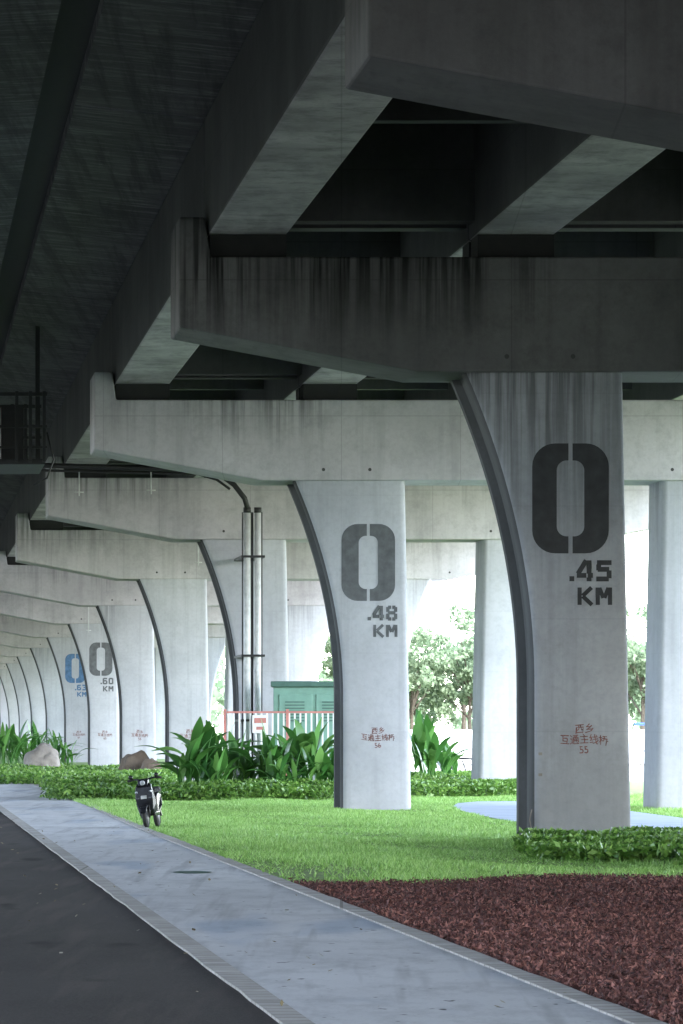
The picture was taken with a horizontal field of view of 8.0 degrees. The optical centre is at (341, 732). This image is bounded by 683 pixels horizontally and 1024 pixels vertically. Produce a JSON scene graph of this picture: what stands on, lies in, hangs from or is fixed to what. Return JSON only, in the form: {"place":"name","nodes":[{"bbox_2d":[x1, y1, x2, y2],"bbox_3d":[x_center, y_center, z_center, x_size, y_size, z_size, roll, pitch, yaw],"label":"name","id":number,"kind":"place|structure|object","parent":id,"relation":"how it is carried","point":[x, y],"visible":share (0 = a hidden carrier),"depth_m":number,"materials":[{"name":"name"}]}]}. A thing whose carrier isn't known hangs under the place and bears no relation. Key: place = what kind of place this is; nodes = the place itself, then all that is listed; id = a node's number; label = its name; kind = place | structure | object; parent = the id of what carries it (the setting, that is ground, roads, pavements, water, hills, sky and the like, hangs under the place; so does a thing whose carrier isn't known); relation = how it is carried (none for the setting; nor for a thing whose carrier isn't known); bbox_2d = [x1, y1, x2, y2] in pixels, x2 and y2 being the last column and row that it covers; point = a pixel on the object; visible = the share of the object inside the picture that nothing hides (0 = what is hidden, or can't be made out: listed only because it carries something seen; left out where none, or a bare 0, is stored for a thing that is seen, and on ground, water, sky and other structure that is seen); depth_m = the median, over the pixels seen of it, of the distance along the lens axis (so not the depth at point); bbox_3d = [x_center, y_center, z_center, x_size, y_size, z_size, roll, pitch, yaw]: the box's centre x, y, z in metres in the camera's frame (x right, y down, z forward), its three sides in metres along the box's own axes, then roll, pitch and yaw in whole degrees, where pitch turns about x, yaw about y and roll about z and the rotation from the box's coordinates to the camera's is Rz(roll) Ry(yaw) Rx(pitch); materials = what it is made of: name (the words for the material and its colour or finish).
{"place":"outdoors","nodes":[
{"label":"outdoors","id":0,"kind":"place"},
{"bbox_2d":[0,812,278,1023],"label":"road","id":1,"kind":"structure","parent":0,"point":[110,964],"depth_m":33.98,"materials":[{"name":"grey asphalt"}]},
{"bbox_2d":[1,821,565,1006],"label":"fallen leaves","id":2,"kind":"object","parent":1,"relation":"on","point":[281,1002],"visible":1,"depth_m":39.01,"materials":[{"name":"brown plant"}]},
{"bbox_2d":[0,782,628,1023],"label":"footpath","id":3,"kind":"structure","parent":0,"point":[378,974],"depth_m":36.74,"materials":[{"name":"concrete"}]},
{"bbox_2d":[174,871,210,872],"bbox_3d":[-1.690,1.575,55.200,0.440,0.001,1.000,0,0,0],"label":"manhole cover","id":4,"kind":"object","parent":3,"relation":"on","point":[192,871],"visible":1,"depth_m":55.39,"materials":[{"name":"grey metal"}]},
{"bbox_2d":[0,751,682,883],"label":"lawn","id":5,"kind":"structure","parent":0,"point":[636,787],"depth_m":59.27,"materials":[{"name":"plant"}]},
{"bbox_2d":[0,664,18,751],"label":"bridge pier","id":6,"kind":"structure","parent":5,"relation":"on","point":[9,690],"depth_m":396.00,"materials":[{"name":"concrete"}]},
{"bbox_2d":[0,645,45,745],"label":"bridge pier","id":7,"kind":"structure","parent":5,"relation":"on","point":[26,661],"depth_m":330.00,"materials":[{"name":"concrete"}]},
{"bbox_2d":[0,722,45,764],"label":"cycad plant","id":8,"kind":"object","parent":5,"relation":"on","point":[5,739],"visible":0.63,"depth_m":185.88,"materials":[{"name":"green plant"}]},
{"bbox_2d":[5,732,49,763],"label":"cycad plant","id":9,"kind":"object","parent":5,"relation":"on","point":[23,749],"visible":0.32,"depth_m":187.82,"materials":[{"name":"green plant"}]},
{"bbox_2d":[6,719,61,763],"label":"cycad plant","id":10,"kind":"object","parent":5,"relation":"on","point":[14,740],"visible":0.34,"depth_m":189.86,"materials":[{"name":"green plant"}]},
{"bbox_2d":[23,743,60,766],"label":"boulder","id":11,"kind":"object","parent":5,"relation":"on","point":[44,754],"visible":0.48,"depth_m":182.52,"materials":[{"name":"stone"}]},
{"bbox_2d":[20,720,66,755],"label":"cycad plant","id":12,"kind":"object","parent":5,"relation":"on","point":[37,742],"visible":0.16,"depth_m":197.96,"materials":[{"name":"green plant"}]},
{"bbox_2d":[36,729,82,758],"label":"cycad plant","id":13,"kind":"object","parent":5,"relation":"on","point":[52,737],"visible":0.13,"depth_m":200.23,"materials":[{"name":"green plant"}]},
{"bbox_2d":[0,656,118,753],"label":"bridge pier","id":14,"kind":"structure","parent":5,"relation":"on","point":[18,681],"depth_m":363.00,"materials":[{"name":"concrete"}]},
{"bbox_2d":[50,737,94,764],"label":"cycad plant","id":15,"kind":"object","parent":5,"relation":"on","point":[69,754],"visible":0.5,"depth_m":195.94,"materials":[{"name":"green plant"}]},
{"bbox_2d":[0,632,164,758],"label":"bridge pier","id":16,"kind":"structure","parent":5,"relation":"on","point":[42,654],"depth_m":297.00,"materials":[{"name":"concrete"}]},
{"bbox_2d":[0,763,177,783],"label":"ground cover bed","id":17,"kind":"object","parent":5,"relation":"on","point":[15,773],"visible":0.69,"depth_m":150.99,"materials":[{"name":"green plant"}]},
{"bbox_2d":[0,615,225,761],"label":"bridge pier","id":18,"kind":"structure","parent":5,"relation":"on","point":[60,640],"depth_m":264.00,"materials":[{"name":"concrete"}]},
{"bbox_2d":[0,592,232,765],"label":"bridge pier","id":19,"kind":"structure","parent":5,"relation":"on","point":[96,660],"depth_m":231.00,"materials":[{"name":"concrete"}]},
{"bbox_2d":[118,750,148,769],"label":"boulder","id":20,"kind":"object","parent":5,"relation":"on","point":[133,761],"visible":0.52,"depth_m":164.65,"materials":[{"name":"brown stone"}]},
{"bbox_2d":[140,758,161,769],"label":"boulder","id":21,"kind":"object","parent":5,"relation":"on","point":[146,764],"visible":0.36,"depth_m":163.78,"materials":[{"name":"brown stone"}]},
{"bbox_2d":[41,463,264,777],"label":"drain pipes","id":22,"kind":"object","parent":5,"relation":"on","point":[257,557],"visible":0.71,"depth_m":127.83,"materials":[{"name":"metal"}]},
{"bbox_2d":[37,775,333,799],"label":"ground cover bed","id":23,"kind":"object","parent":5,"relation":"on","point":[66,788],"visible":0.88,"depth_m":114.59,"materials":[{"name":"green plant"}]},
{"bbox_2d":[134,732,237,798],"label":"bird of paradise plant","id":24,"kind":"object","parent":5,"relation":"on","point":[188,770],"visible":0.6,"depth_m":116.77,"materials":[{"name":"green plant"}]},
{"bbox_2d":[152,716,262,781],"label":"bird of paradise plant","id":25,"kind":"object","parent":5,"relation":"on","point":[207,729],"visible":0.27,"depth_m":118.80,"materials":[{"name":"green plant"}]},
{"bbox_2d":[183,747,240,783],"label":"bird of paradise plant","id":26,"kind":"object","parent":5,"relation":"on","point":[217,766],"visible":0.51,"depth_m":115.94,"materials":[{"name":"green plant"}]},
{"bbox_2d":[0,551,440,763],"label":"bridge pier","id":27,"kind":"structure","parent":5,"relation":"on","point":[121,608],"depth_m":198.00,"materials":[{"name":"concrete"}]},
{"bbox_2d":[200,730,254,780],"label":"bird of paradise plant","id":28,"kind":"object","parent":5,"relation":"on","point":[237,760],"visible":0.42,"depth_m":117.95,"materials":[{"name":"green plant"}]},
{"bbox_2d":[223,738,261,780],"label":"bird of paradise plant","id":29,"kind":"object","parent":5,"relation":"on","point":[251,775],"visible":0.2,"depth_m":119.21,"materials":[{"name":"green plant"}]},
{"bbox_2d":[16,513,475,779],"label":"bridge pier","id":30,"kind":"structure","parent":5,"relation":"on","point":[171,578],"depth_m":163.88,"materials":[{"name":"concrete"}]},
{"bbox_2d":[225,729,314,780],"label":"bird of paradise plant","id":31,"kind":"object","parent":5,"relation":"on","point":[268,746],"visible":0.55,"depth_m":117.80,"materials":[{"name":"green plant"}]},
{"bbox_2d":[223,709,333,778],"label":"safety fence","id":32,"kind":"object","parent":5,"relation":"on","point":[257,726],"visible":0.41,"depth_m":122.98,"materials":[{"name":"white metal"}]},
{"bbox_2d":[246,749,322,798],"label":"bird of paradise plant","id":33,"kind":"object","parent":5,"relation":"on","point":[280,770],"visible":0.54,"depth_m":116.88,"materials":[{"name":"green plant"}]},
{"bbox_2d":[242,717,328,778],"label":"bird of paradise plant","id":34,"kind":"object","parent":5,"relation":"on","point":[284,740],"visible":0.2,"depth_m":119.73,"materials":[{"name":"green plant"}]},
{"bbox_2d":[250,717,333,797],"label":"bird of paradise plant","id":35,"kind":"object","parent":5,"relation":"on","point":[309,742],"visible":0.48,"depth_m":118.71,"materials":[{"name":"green plant"}]},
{"bbox_2d":[271,681,333,777],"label":"green utility cabinet","id":36,"kind":"object","parent":5,"relation":"on","point":[304,695],"visible":0.41,"depth_m":125.17,"materials":[{"name":"metal"}]},
{"bbox_2d":[289,746,333,781],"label":"bird of paradise plant","id":37,"kind":"object","parent":5,"relation":"on","point":[324,770],"visible":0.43,"depth_m":117.89,"materials":[{"name":"green plant"}]},
{"bbox_2d":[46,457,648,779],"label":"bridge pier","id":38,"kind":"structure","parent":5,"relation":"on","point":[204,514],"depth_m":130.50,"materials":[{"name":"concrete"}]},
{"bbox_2d":[75,472,83,495],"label":"hanging bracket","id":39,"kind":"object","parent":38,"relation":"attached to","point":[79,492],"visible":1,"depth_m":127.48,"materials":[{"name":"grey metal"}]},
{"bbox_2d":[321,635,415,673],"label":"street tree","id":40,"kind":"object","parent":5,"relation":"on","point":[327,649],"visible":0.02,"depth_m":256.35,"materials":[{"name":"green plant"}]},
{"bbox_2d":[321,625,435,690],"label":"street tree","id":41,"kind":"object","parent":5,"relation":"on","point":[421,638],"visible":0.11,"depth_m":245.08,"materials":[{"name":"green plant"}]},
{"bbox_2d":[90,372,682,809],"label":"bridge pier","id":42,"kind":"structure","parent":5,"relation":"on","point":[344,464],"depth_m":100.00,"materials":[{"name":"concrete"}]},
{"bbox_2d":[171,217,682,834],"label":"bridge pier","id":43,"kind":"structure","parent":5,"relation":"on","point":[533,351],"depth_m":69.99,"materials":[{"name":"concrete"}]},
{"bbox_2d":[0,0,682,557],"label":"viaduct deck","id":44,"kind":"structure","parent":43,"relation":"on","point":[154,120],"depth_m":70.20,"materials":[{"name":"concrete"}]},
{"bbox_2d":[409,709,456,773],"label":"bird of paradise plant","id":45,"kind":"object","parent":5,"relation":"on","point":[418,737],"visible":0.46,"depth_m":137.84,"materials":[{"name":"green plant"}]},
{"bbox_2d":[410,742,468,773],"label":"bird of paradise plant","id":46,"kind":"object","parent":5,"relation":"on","point":[453,764],"visible":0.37,"depth_m":139.82,"materials":[{"name":"green plant"}]},
{"bbox_2d":[408,642,471,729],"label":"street tree","id":47,"kind":"object","parent":5,"relation":"on","point":[415,693],"visible":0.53,"depth_m":245.50,"materials":[{"name":"green plant"}]},
{"bbox_2d":[410,725,470,774],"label":"bird of paradise plant","id":48,"kind":"object","parent":5,"relation":"on","point":[433,754],"visible":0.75,"depth_m":135.83,"materials":[{"name":"green plant"}]},
{"bbox_2d":[410,769,515,796],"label":"ground cover bed","id":49,"kind":"object","parent":5,"relation":"on","point":[459,783],"visible":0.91,"depth_m":121.11,"materials":[{"name":"green plant"}]},
{"bbox_2d":[512,825,682,862],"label":"ground cover bed","id":50,"kind":"object","parent":5,"relation":"on","point":[641,842],"visible":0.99,"depth_m":60.63,"materials":[{"name":"green plant"}]},
{"bbox_2d":[673,850,682,865],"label":"ground cover bed","id":51,"kind":"object","parent":5,"relation":"on","point":[679,853],"visible":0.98,"depth_m":57.10,"materials":[{"name":"green plant"}]},
{"bbox_2d":[212,531,647,732],"label":"sky","id":52,"kind":"structure","parent":0,"point":[433,613],"materials":[{"name":"white"}]},
{"bbox_2d":[219,740,643,765],"bbox_3d":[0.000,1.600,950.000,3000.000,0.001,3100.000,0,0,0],"label":"ground","id":53,"kind":"structure","parent":0,"point":[470,765],"depth_m":239.63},
{"bbox_2d":[0,680,8,749],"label":"bridge pier","id":54,"kind":"structure","parent":53,"relation":"on","point":[3,712],"depth_m":429.00,"materials":[{"name":"concrete"}]},
{"bbox_2d":[0,0,60,270],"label":"neighbouring viaduct","id":55,"kind":"object","parent":53,"relation":"on","point":[27,28],"depth_m":67.94,"materials":[{"name":"concrete"}]},
{"bbox_2d":[0,326,54,484],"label":"inspection platform","id":56,"kind":"structure","parent":55,"relation":"attached to","point":[14,437],"depth_m":107.40,"materials":[{"name":"metal"}]},
{"bbox_2d":[86,607,90,632],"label":"hanging bracket","id":57,"kind":"object","parent":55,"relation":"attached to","point":[88,630],"visible":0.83,"depth_m":227.98,"materials":[{"name":"white metal"}]},
{"bbox_2d":[146,472,155,493],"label":"hanging bracket","id":58,"kind":"object","parent":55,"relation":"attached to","point":[150,490],"visible":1,"depth_m":127.49,"materials":[{"name":"grey metal"}]},
{"bbox_2d":[0,805,314,1023],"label":"path edging","id":59,"kind":"object","parent":53,"relation":"on","point":[258,996],"visible":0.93,"depth_m":36.15,"materials":[{"name":"grey concrete"}]},
{"bbox_2d":[30,783,667,1023],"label":"path edging","id":60,"kind":"object","parent":53,"relation":"on","point":[622,1013],"visible":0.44,"depth_m":35.73,"materials":[{"name":"grey concrete"}]},
{"bbox_2d":[127,772,161,826],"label":"parked scooter","id":61,"kind":"object","parent":60,"relation":"on","point":[148,798],"visible":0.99,"depth_m":81.00,"materials":[{"name":"plastic"}]},
{"bbox_2d":[211,648,640,735],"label":"distant trees","id":62,"kind":"object","parent":53,"relation":"on","point":[218,693],"visible":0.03,"depth_m":565.94,"materials":[{"name":"green plant"}]},
{"bbox_2d":[409,644,461,727],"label":"street tree","id":63,"kind":"object","parent":53,"relation":"on","point":[419,706],"visible":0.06,"depth_m":259.14,"materials":[{"name":"green plant"}]},
{"bbox_2d":[412,603,474,729],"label":"street tree","id":64,"kind":"object","parent":53,"relation":"on","point":[466,612],"visible":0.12,"depth_m":256.78,"materials":[{"name":"green plant"}]},
{"bbox_2d":[419,619,473,764],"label":"street tree","id":65,"kind":"object","parent":53,"relation":"on","point":[462,656],"visible":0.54,"depth_m":246.44,"materials":[{"name":"green plant"}]},
{"bbox_2d":[459,652,473,702],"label":"street tree","id":66,"kind":"object","parent":53,"relation":"on","point":[464,695],"visible":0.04,"depth_m":246.37,"materials":[{"name":"green plant"}]},
{"bbox_2d":[288,870,682,1023],"bbox_3d":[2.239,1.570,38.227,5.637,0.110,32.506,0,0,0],"label":"bark mulch","id":67,"kind":"object","parent":53,"relation":"on","point":[642,984],"visible":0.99,"depth_m":40.08,"materials":[{"name":"brown wood"}]},
{"bbox_2d":[345,0,682,151],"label":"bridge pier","id":68,"kind":"structure","parent":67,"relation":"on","point":[612,69],"depth_m":41.88,"materials":[{"name":"concrete"}]},
{"bbox_2d":[626,607,643,717],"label":"street tree","id":69,"kind":"object","parent":53,"relation":"on","point":[631,707],"visible":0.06,"depth_m":246.36,"materials":[{"name":"green plant"}]},
{"bbox_2d":[627,604,646,764],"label":"street tree","id":70,"kind":"object","parent":53,"relation":"on","point":[634,666],"visible":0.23,"depth_m":244.01,"materials":[{"name":"green plant"}]},
{"bbox_2d":[628,641,645,701],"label":"street tree","id":71,"kind":"object","parent":53,"relation":"on","point":[636,690],"visible":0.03,"depth_m":259.07,"materials":[{"name":"green plant"}]},
{"bbox_2d":[633,650,645,689],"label":"street tree","id":72,"kind":"object","parent":53,"relation":"on","point":[642,657],"visible":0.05,"depth_m":243.07,"materials":[{"name":"green plant"}]},
{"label":"posts","id":73,"kind":"object","parent":53,"relation":"on","visible":0},
{"bbox_2d":[409,730,644,763],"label":"panels","id":74,"kind":"object","parent":73,"relation":"attached to","point":[464,737],"visible":0.05,"depth_m":236.00,"materials":[{"name":"white paint"}]},
{"bbox_2d":[410,766,643,780],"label":"paved yard","id":75,"kind":"structure","parent":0,"point":[639,773],"depth_m":205.11,"materials":[{"name":"white concrete"}]},
{"bbox_2d":[451,757,471,770],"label":"metal railing","id":76,"kind":"object","parent":75,"relation":"on","point":[462,758],"visible":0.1,"depth_m":167.98,"materials":[{"name":"metal"}]},
{"bbox_2d":[634,723,644,779],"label":"metal railing","id":77,"kind":"object","parent":75,"relation":"on","point":[638,724],"visible":0.24,"depth_m":164.98,"materials":[{"name":"white metal"}]},
{"bbox_2d":[453,801,682,827],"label":"blue footpath","id":78,"kind":"structure","parent":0,"point":[505,810],"depth_m":93.82,"materials":[{"name":"blue concrete"}]}
]}

